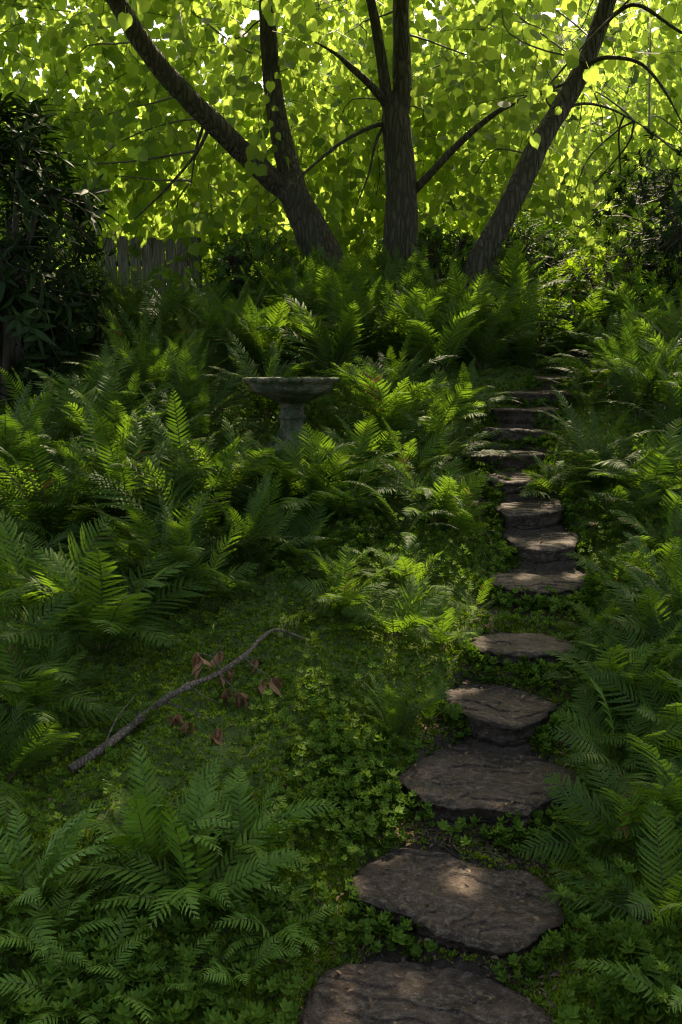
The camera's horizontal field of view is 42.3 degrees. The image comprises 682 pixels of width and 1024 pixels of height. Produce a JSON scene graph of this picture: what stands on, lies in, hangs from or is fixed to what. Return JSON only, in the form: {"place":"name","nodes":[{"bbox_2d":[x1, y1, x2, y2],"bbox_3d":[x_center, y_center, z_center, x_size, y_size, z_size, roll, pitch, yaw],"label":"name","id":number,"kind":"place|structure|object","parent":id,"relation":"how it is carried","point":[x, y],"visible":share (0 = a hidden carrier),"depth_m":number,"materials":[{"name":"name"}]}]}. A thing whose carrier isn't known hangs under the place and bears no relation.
{"place":"outdoors","nodes":[
{"label":"outdoors","id":0,"kind":"place"},
{"bbox_2d":[0,266,681,1023],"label":"ground","id":1,"kind":"structure","parent":0,"point":[394,956],"depth_m":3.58,"materials":[{"name":"plant"}]},
{"bbox_2d":[0,380,67,509],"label":"fern","id":2,"kind":"object","parent":1,"relation":"on","point":[9,444],"visible":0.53,"depth_m":4.76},
{"bbox_2d":[0,691,83,822],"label":"fern","id":3,"kind":"object","parent":1,"relation":"on","point":[14,764],"visible":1,"depth_m":2.97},
{"bbox_2d":[0,592,88,715],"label":"fern","id":4,"kind":"object","parent":1,"relation":"on","point":[54,618],"visible":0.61,"depth_m":3.36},
{"bbox_2d":[0,797,116,966],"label":"fern","id":5,"kind":"object","parent":1,"relation":"on","point":[57,855],"visible":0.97,"depth_m":2.45,"materials":[{"name":"plant"}]},
{"bbox_2d":[0,189,118,361],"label":"rhododendron","id":6,"kind":"object","parent":1,"relation":"on","point":[100,317],"visible":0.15,"depth_m":7.38,"materials":[{"name":"green plant"}]},
{"bbox_2d":[0,91,121,407],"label":"rhododendron","id":7,"kind":"object","parent":1,"relation":"on","point":[24,313],"visible":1,"depth_m":6.28,"materials":[{"name":"green plant"}]},
{"bbox_2d":[0,877,123,969],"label":"fern","id":8,"kind":"object","parent":1,"relation":"on","point":[67,913],"visible":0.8,"depth_m":2.32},
{"bbox_2d":[0,510,129,645],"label":"fern","id":9,"kind":"object","parent":1,"relation":"on","point":[24,596],"visible":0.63,"depth_m":3.84,"materials":[{"name":"plant"}]},
{"bbox_2d":[0,438,129,549],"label":"fern","id":10,"kind":"object","parent":1,"relation":"on","point":[80,517],"visible":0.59,"depth_m":4.38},
{"bbox_2d":[0,423,132,553],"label":"fern","id":11,"kind":"object","parent":1,"relation":"on","point":[66,499],"visible":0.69,"depth_m":4.36,"materials":[{"name":"plant"}]},
{"bbox_2d":[0,620,139,726],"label":"fern","id":12,"kind":"object","parent":1,"relation":"on","point":[37,688],"visible":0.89,"depth_m":3.23,"materials":[{"name":"plant"}]},
{"bbox_2d":[0,892,170,1023],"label":"fern","id":13,"kind":"object","parent":1,"relation":"on","point":[27,989],"visible":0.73,"depth_m":2.18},
{"bbox_2d":[23,339,193,456],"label":"fern","id":14,"kind":"object","parent":1,"relation":"on","point":[123,405],"visible":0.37,"depth_m":5.49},
{"bbox_2d":[33,373,186,458],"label":"fern","id":15,"kind":"object","parent":1,"relation":"on","point":[114,408],"visible":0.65,"depth_m":5.30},
{"bbox_2d":[0,546,226,658],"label":"fern","id":16,"kind":"object","parent":1,"relation":"on","point":[94,618],"visible":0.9,"depth_m":3.57,"materials":[{"name":"plant"}]},
{"bbox_2d":[87,258,171,327],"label":"fern","id":17,"kind":"object","parent":1,"relation":"on","point":[148,280],"visible":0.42,"depth_m":7.74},
{"bbox_2d":[20,399,251,537],"bbox_3d":[-1.017,-0.205,4.581,1.064,0.743,1.098,-6,11,-33],"label":"fern","id":18,"kind":"object","parent":1,"relation":"on","point":[117,470],"visible":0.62,"depth_m":4.49,"materials":[{"name":"plant"}]},
{"bbox_2d":[35,738,243,897],"bbox_3d":[-0.588,0.891,2.570,0.620,0.360,0.493,0,9,0],"label":"fern","id":19,"kind":"object","parent":1,"relation":"on","point":[141,836],"visible":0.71,"depth_m":2.54,"materials":[{"name":"plant"}]},
{"bbox_2d":[87,279,192,365],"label":"fern","id":20,"kind":"object","parent":1,"relation":"on","point":[122,302],"visible":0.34,"depth_m":6.97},
{"bbox_2d":[45,500,242,587],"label":"fern","id":21,"kind":"object","parent":1,"relation":"on","point":[115,536],"visible":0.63,"depth_m":4.02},
{"bbox_2d":[101,236,201,294],"bbox_3d":[-2.011,-2.413,9.402,1.050,1.002,0.182,0,9,0],"label":"wooden fence","id":22,"kind":"object","parent":1,"relation":"on","point":[152,251],"visible":0.49,"depth_m":9.28,"materials":[{"name":"grey wood"}]},
{"bbox_2d":[97,313,210,409],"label":"fern","id":23,"kind":"object","parent":1,"relation":"on","point":[152,357],"visible":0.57,"depth_m":5.95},
{"bbox_2d":[76,455,252,557],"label":"fern","id":24,"kind":"object","parent":1,"relation":"on","point":[179,513],"visible":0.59,"depth_m":4.38,"materials":[{"name":"plant"}]},
{"bbox_2d":[68,486,262,593],"bbox_3d":[-0.806,0.128,4.071,0.813,0.502,0.832,3,10,16],"label":"fern","id":25,"kind":"object","parent":1,"relation":"on","point":[193,518],"visible":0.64,"depth_m":3.98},
{"bbox_2d":[82,928,249,1023],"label":"fern","id":26,"kind":"object","parent":1,"relation":"on","point":[176,968],"visible":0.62,"depth_m":2.23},
{"bbox_2d":[119,268,235,345],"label":"fern","id":27,"kind":"object","parent":1,"relation":"on","point":[173,298],"visible":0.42,"depth_m":7.16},
{"bbox_2d":[59,768,303,928],"bbox_3d":[-0.388,0.938,2.467,0.490,0.384,0.631,7,12,37],"label":"fern","id":28,"kind":"object","parent":1,"relation":"on","point":[192,867],"visible":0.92,"depth_m":2.45,"materials":[{"name":"plant"}]},
{"bbox_2d":[67,628,305,773],"bbox_3d":[-0.475,0.679,3.299,0.327,0.335,1.087,8,12,41],"label":"fallen branch","id":29,"kind":"object","parent":1,"relation":"on","point":[197,661],"visible":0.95,"depth_m":3.33,"materials":[{"name":"brown wood"}]},
{"bbox_2d":[111,338,261,435],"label":"fern","id":30,"kind":"object","parent":1,"relation":"on","point":[192,403],"visible":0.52,"depth_m":5.64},
{"bbox_2d":[73,388,301,518],"bbox_3d":[-0.790,-0.281,4.633,1.057,0.750,0.902,5,11,30],"label":"fern","id":31,"kind":"object","parent":1,"relation":"on","point":[245,487],"visible":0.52,"depth_m":4.58,"materials":[{"name":"plant"}]},
{"bbox_2d":[117,518,272,602],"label":"fern","id":32,"kind":"object","parent":1,"relation":"on","point":[229,578],"visible":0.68,"depth_m":3.98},
{"bbox_2d":[160,303,239,378],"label":"fern","id":33,"kind":"object","parent":1,"relation":"on","point":[188,331],"visible":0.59,"depth_m":6.47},
{"bbox_2d":[146,381,264,450],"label":"fern","id":34,"kind":"object","parent":1,"relation":"on","point":[196,431],"visible":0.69,"depth_m":5.45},
{"bbox_2d":[0,0,422,297],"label":"tree","id":35,"kind":"object","parent":1,"relation":"on","point":[140,151],"visible":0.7,"depth_m":8.57,"materials":[{"name":"green plant"}]},
{"bbox_2d":[158,416,288,505],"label":"fern","id":36,"kind":"object","parent":1,"relation":"on","point":[259,459],"visible":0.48,"depth_m":4.73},
{"bbox_2d":[169,274,292,376],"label":"fern","id":37,"kind":"object","parent":1,"relation":"on","point":[227,364],"visible":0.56,"depth_m":6.50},
{"bbox_2d":[175,921,299,994],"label":"fern","id":38,"kind":"object","parent":1,"relation":"on","point":[244,976],"visible":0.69,"depth_m":2.30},
{"bbox_2d":[144,765,339,870],"bbox_3d":[-0.256,0.942,2.619,0.521,0.231,0.505,-9,13,-44],"label":"fern","id":39,"kind":"object","parent":1,"relation":"on","point":[234,802],"visible":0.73,"depth_m":2.66,"materials":[{"name":"plant"}]},
{"bbox_2d":[199,222,299,305],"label":"evergreen shrub","id":40,"kind":"object","parent":1,"relation":"on","point":[235,254],"visible":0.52,"depth_m":7.89,"materials":[{"name":"green plant"}]},
{"bbox_2d":[193,327,314,419],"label":"fern","id":41,"kind":"object","parent":1,"relation":"on","point":[269,405],"visible":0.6,"depth_m":5.79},
{"bbox_2d":[190,299,329,376],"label":"fern","id":42,"kind":"object","parent":1,"relation":"on","point":[266,345],"visible":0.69,"depth_m":6.41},
{"bbox_2d":[193,468,328,576],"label":"fern","id":43,"kind":"object","parent":1,"relation":"on","point":[253,552],"visible":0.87,"depth_m":4.19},
{"bbox_2d":[191,852,341,960],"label":"fern","id":44,"kind":"object","parent":1,"relation":"on","point":[244,914],"visible":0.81,"depth_m":2.45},
{"bbox_2d":[242,377,340,454],"bbox_3d":[-0.303,-0.600,5.475,0.605,0.470,0.605,0,9,0],"label":"birdbath","id":45,"kind":"object","parent":1,"relation":"on","point":[291,395],"visible":0.92,"depth_m":5.32,"materials":[{"name":"stone"}]},
{"bbox_2d":[228,430,357,510],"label":"fern","id":46,"kind":"object","parent":1,"relation":"on","point":[279,463],"visible":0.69,"depth_m":4.72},
{"bbox_2d":[239,498,361,559],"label":"fern","id":47,"kind":"object","parent":1,"relation":"on","point":[303,526],"visible":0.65,"depth_m":4.42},
{"bbox_2d":[249,423,378,516],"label":"fern","id":48,"kind":"object","parent":1,"relation":"on","point":[317,488],"visible":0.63,"depth_m":4.64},
{"bbox_2d":[266,307,363,376],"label":"fern","id":49,"kind":"object","parent":1,"relation":"on","point":[327,360],"visible":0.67,"depth_m":6.31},
{"bbox_2d":[254,294,376,383],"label":"fern","id":50,"kind":"object","parent":1,"relation":"on","point":[306,320],"visible":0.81,"depth_m":6.31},
{"bbox_2d":[0,322,681,1023],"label":"ground cover","id":51,"kind":"object","parent":1,"relation":"on","point":[346,814],"visible":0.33,"depth_m":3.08,"materials":[{"name":"green plant"}]},
{"bbox_2d":[0,414,681,1023],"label":"ground cover","id":52,"kind":"object","parent":1,"relation":"on","point":[496,850],"visible":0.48,"depth_m":2.78,"materials":[{"name":"green plant"}]},
{"bbox_2d":[283,544,400,621],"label":"fern","id":53,"kind":"object","parent":1,"relation":"on","point":[346,591],"visible":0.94,"depth_m":3.87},
{"bbox_2d":[284,452,402,522],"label":"fern","id":54,"kind":"object","parent":1,"relation":"on","point":[343,495],"visible":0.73,"depth_m":4.62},
{"bbox_2d":[298,265,405,356],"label":"fern","id":55,"kind":"object","parent":1,"relation":"on","point":[337,299],"visible":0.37,"depth_m":6.57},
{"bbox_2d":[311,414,414,485],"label":"fern","id":56,"kind":"object","parent":1,"relation":"on","point":[368,435],"visible":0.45,"depth_m":4.96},
{"bbox_2d":[317,273,415,365],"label":"fern","id":57,"kind":"object","parent":1,"relation":"on","point":[371,349],"visible":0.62,"depth_m":6.65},
{"bbox_2d":[114,0,638,307],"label":"tree","id":58,"kind":"object","parent":1,"relation":"on","point":[400,173],"visible":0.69,"depth_m":9.04,"materials":[{"name":"green plant"}]},
{"bbox_2d":[322,357,442,442],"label":"fern","id":59,"kind":"object","parent":1,"relation":"on","point":[386,412],"visible":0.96,"depth_m":5.45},
{"bbox_2d":[317,573,449,641],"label":"fern","id":60,"kind":"object","parent":1,"relation":"on","point":[410,614],"visible":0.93,"depth_m":3.76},
{"bbox_2d":[331,327,455,402],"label":"fern","id":61,"kind":"object","parent":1,"relation":"on","point":[393,375],"visible":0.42,"depth_m":5.87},
{"bbox_2d":[330,481,458,550],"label":"fern","id":62,"kind":"object","parent":1,"relation":"on","point":[404,524],"visible":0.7,"depth_m":4.57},
{"bbox_2d":[350,667,452,738],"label":"fern","id":63,"kind":"object","parent":1,"relation":"on","point":[388,721],"visible":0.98,"depth_m":3.28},
{"bbox_2d":[355,533,452,594],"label":"fern","id":64,"kind":"object","parent":1,"relation":"on","point":[402,565],"visible":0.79,"depth_m":4.17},
{"bbox_2d":[360,285,450,368],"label":"fern","id":65,"kind":"object","parent":1,"relation":"on","point":[396,347],"visible":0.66,"depth_m":6.57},
{"bbox_2d":[365,423,467,474],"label":"fern","id":66,"kind":"object","parent":1,"relation":"on","point":[430,458],"visible":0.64,"depth_m":5.13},
{"bbox_2d":[341,417,504,507],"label":"fern","id":67,"kind":"object","parent":1,"relation":"on","point":[428,492],"visible":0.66,"depth_m":4.81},
{"bbox_2d":[297,961,555,1023],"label":"stepping stone","id":68,"kind":"object","parent":1,"relation":"on","point":[446,995],"visible":0.99,"depth_m":2.29,"materials":[{"name":"stone"}]},
{"bbox_2d":[376,456,485,527],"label":"fern","id":69,"kind":"object","parent":1,"relation":"on","point":[439,505],"visible":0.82,"depth_m":4.69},
{"bbox_2d":[378,366,486,442],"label":"fern","id":70,"kind":"object","parent":1,"relation":"on","point":[448,418],"visible":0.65,"depth_m":5.58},
{"bbox_2d":[385,286,485,379],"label":"fern","id":71,"kind":"object","parent":1,"relation":"on","point":[454,336],"visible":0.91,"depth_m":6.43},
{"bbox_2d":[398,593,482,648],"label":"fern","id":72,"kind":"object","parent":1,"relation":"on","point":[441,635],"visible":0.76,"depth_m":3.79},
{"bbox_2d":[416,225,476,282],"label":"evergreen shrub","id":73,"kind":"object","parent":1,"relation":"on","point":[435,259],"visible":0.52,"depth_m":8.62,"materials":[{"name":"green plant"}]},
{"bbox_2d":[368,397,529,463],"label":"fern","id":74,"kind":"object","parent":1,"relation":"on","point":[436,429],"visible":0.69,"depth_m":5.34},
{"bbox_2d":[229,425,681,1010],"bbox_3d":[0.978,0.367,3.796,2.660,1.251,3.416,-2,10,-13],"label":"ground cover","id":75,"kind":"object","parent":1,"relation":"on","point":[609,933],"visible":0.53,"depth_m":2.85,"materials":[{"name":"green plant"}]},
{"bbox_2d":[347,848,566,960],"bbox_3d":[0.342,1.165,2.614,0.632,0.116,0.416,4,10,24],"label":"stepping stone","id":76,"kind":"object","parent":1,"relation":"on","point":[456,893],"visible":0.96,"depth_m":2.57,"materials":[{"name":"stone"}]},
{"bbox_2d":[325,355,594,990],"bbox_3d":[0.987,-0.014,4.880,0.929,1.771,5.514,3,10,15],"label":"moss","id":77,"kind":"object","parent":1,"relation":"on","point":[478,854],"visible":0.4,"depth_m":3.30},
{"bbox_2d":[427,476,493,536],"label":"fern","id":78,"kind":"object","parent":1,"relation":"on","point":[465,515],"visible":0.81,"depth_m":4.64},
{"bbox_2d":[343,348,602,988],"bbox_3d":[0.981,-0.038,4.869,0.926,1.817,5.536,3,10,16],"label":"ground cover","id":79,"kind":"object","parent":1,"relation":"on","point":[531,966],"visible":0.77,"depth_m":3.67,"materials":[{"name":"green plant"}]},
{"bbox_2d":[434,265,520,345],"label":"fern","id":80,"kind":"object","parent":1,"relation":"on","point":[464,292],"visible":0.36,"depth_m":6.99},
{"bbox_2d":[397,743,579,830],"bbox_3d":[0.511,0.969,3.112,0.518,0.121,0.574,8,13,41],"label":"stepping stone","id":81,"kind":"object","parent":1,"relation":"on","point":[457,774],"visible":0.91,"depth_m":3.03,"materials":[{"name":"stone"}]},
{"bbox_2d":[434,291,546,369],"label":"fern","id":82,"kind":"object","parent":1,"relation":"on","point":[491,351],"visible":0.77,"depth_m":6.78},
{"bbox_2d":[442,684,556,747],"bbox_3d":[0.601,0.811,3.475,0.436,0.156,0.367,9,13,44],"label":"stepping stone","id":83,"kind":"object","parent":1,"relation":"on","point":[490,718],"visible":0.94,"depth_m":3.36,"materials":[{"name":"stone"}]},
{"bbox_2d":[464,450,545,469],"bbox_3d":[1.030,-0.313,5.575,0.524,0.153,0.340,0,9,0],"label":"stepping stone","id":84,"kind":"object","parent":1,"relation":"on","point":[512,462],"visible":0.51,"depth_m":5.43,"materials":[{"name":"stone"}]},
{"bbox_2d":[458,237,567,306],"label":"fern","id":85,"kind":"object","parent":1,"relation":"on","point":[512,268],"visible":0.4,"depth_m":7.71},
{"bbox_2d":[352,0,681,297],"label":"tree","id":86,"kind":"object","parent":1,"relation":"on","point":[639,117],"visible":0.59,"depth_m":8.98,"materials":[{"name":"green plant"}]},
{"bbox_2d":[479,277,563,365],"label":"fern","id":87,"kind":"object","parent":1,"relation":"on","point":[523,311],"visible":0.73,"depth_m":6.99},
{"bbox_2d":[471,632,579,667],"bbox_3d":[0.784,0.606,3.790,0.448,0.115,0.319,0,9,0],"label":"stepping stone","id":88,"kind":"object","parent":1,"relation":"on","point":[512,647],"visible":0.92,"depth_m":3.71,"materials":[{"name":"stone"}]},
{"bbox_2d":[464,211,590,290],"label":"evergreen shrub","id":89,"kind":"object","parent":1,"relation":"on","point":[529,233],"visible":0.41,"depth_m":8.41,"materials":[{"name":"green plant"}]},
{"bbox_2d":[495,497,562,529],"bbox_3d":[1.072,0.029,4.983,0.356,0.172,0.560,5,11,28],"label":"stepping stone","id":90,"kind":"object","parent":1,"relation":"on","point":[532,514],"visible":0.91,"depth_m":4.82,"materials":[{"name":"stone"}]},
{"bbox_2d":[488,568,585,599],"bbox_3d":[0.974,0.360,4.358,0.507,0.113,0.480,0,9,0],"label":"stepping stone","id":91,"kind":"object","parent":1,"relation":"on","point":[532,580],"visible":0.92,"depth_m":4.23,"materials":[{"name":"stone"}]},
{"bbox_2d":[502,530,578,564],"bbox_3d":[1.074,0.186,4.740,0.419,0.151,0.584,0,9,0],"label":"stepping stone","id":92,"kind":"object","parent":1,"relation":"on","point":[554,546],"visible":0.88,"depth_m":4.52,"materials":[{"name":"stone"}]},
{"bbox_2d":[505,296,601,349],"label":"leafy bush","id":93,"kind":"object","parent":1,"relation":"on","point":[562,306],"visible":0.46,"depth_m":7.29,"materials":[{"name":"green plant"}]},
{"bbox_2d":[518,439,604,499],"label":"fern","id":94,"kind":"object","parent":1,"relation":"on","point":[548,488],"visible":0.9,"depth_m":5.13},
{"bbox_2d":[512,0,681,192],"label":"background tree","id":95,"kind":"object","parent":1,"relation":"on","point":[580,41],"visible":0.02,"depth_m":18.41,"materials":[{"name":"green plant"}]},
{"bbox_2d":[544,349,652,408],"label":"fern","id":96,"kind":"object","parent":1,"relation":"on","point":[589,398],"visible":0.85,"depth_m":6.08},
{"bbox_2d":[518,761,681,866],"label":"fern","id":97,"kind":"object","parent":1,"relation":"on","point":[630,815],"visible":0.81,"depth_m":2.70,"materials":[{"name":"plant"}]},
{"bbox_2d":[530,385,680,485],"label":"fern","id":98,"kind":"object","parent":1,"relation":"on","point":[581,459],"visible":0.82,"depth_m":5.21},
{"bbox_2d":[536,244,681,322],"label":"leafy bush","id":99,"kind":"object","parent":1,"relation":"on","point":[580,272],"visible":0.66,"depth_m":7.66,"materials":[{"name":"green plant"}]},
{"bbox_2d":[541,625,679,705],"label":"fern","id":100,"kind":"object","parent":1,"relation":"on","point":[613,661],"visible":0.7,"depth_m":3.42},
{"bbox_2d":[540,796,681,939],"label":"fern","id":101,"kind":"object","parent":1,"relation":"on","point":[671,904],"visible":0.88,"depth_m":2.46,"materials":[{"name":"plant"}]},
{"bbox_2d":[548,678,681,807],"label":"fern","id":102,"kind":"object","parent":1,"relation":"on","point":[600,751],"visible":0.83,"depth_m":3.05,"materials":[{"name":"plant"}]},
{"bbox_2d":[560,919,681,1014],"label":"fern","id":103,"kind":"object","parent":1,"relation":"on","point":[600,966],"visible":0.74,"depth_m":2.17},
{"bbox_2d":[562,418,681,493],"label":"fern","id":104,"kind":"object","parent":1,"relation":"on","point":[654,462],"visible":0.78,"depth_m":4.93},
{"bbox_2d":[565,618,681,707],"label":"fern","id":105,"kind":"object","parent":1,"relation":"on","point":[668,679],"visible":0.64,"depth_m":3.39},
{"bbox_2d":[569,733,681,846],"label":"fern","id":106,"kind":"object","parent":1,"relation":"on","point":[659,794],"visible":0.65,"depth_m":2.73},
{"bbox_2d":[580,654,681,771],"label":"fern","id":107,"kind":"object","parent":1,"relation":"on","point":[652,715],"visible":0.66,"depth_m":3.19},
{"bbox_2d":[586,130,681,302],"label":"evergreen shrub","id":108,"kind":"object","parent":1,"relation":"on","point":[669,240],"visible":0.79,"depth_m":7.73,"materials":[{"name":"green plant"}]},
{"bbox_2d":[589,323,681,420],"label":"fern","id":109,"kind":"object","parent":1,"relation":"on","point":[628,384],"visible":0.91,"depth_m":5.75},
{"bbox_2d":[590,585,681,679],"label":"fern","id":110,"kind":"object","parent":1,"relation":"on","point":[678,625],"visible":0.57,"depth_m":3.59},
{"bbox_2d":[592,277,681,325],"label":"fern","id":111,"kind":"object","parent":1,"relation":"on","point":[634,301],"visible":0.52,"depth_m":7.33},
{"bbox_2d":[594,357,681,434],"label":"fern","id":112,"kind":"object","parent":1,"relation":"on","point":[677,411],"visible":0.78,"depth_m":5.49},
{"bbox_2d":[596,470,681,533],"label":"fern","id":113,"kind":"object","parent":1,"relation":"on","point":[648,490],"visible":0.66,"depth_m":4.68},
{"bbox_2d":[600,579,681,650],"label":"fern","id":114,"kind":"object","parent":1,"relation":"on","point":[635,609],"visible":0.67,"depth_m":3.62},
{"bbox_2d":[601,532,681,591],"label":"fern","id":115,"kind":"object","parent":1,"relation":"on","point":[662,556],"visible":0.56,"depth_m":4.08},
{"bbox_2d":[617,536,681,631],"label":"fern","id":116,"kind":"object","parent":1,"relation":"on","point":[677,586],"visible":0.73,"depth_m":3.75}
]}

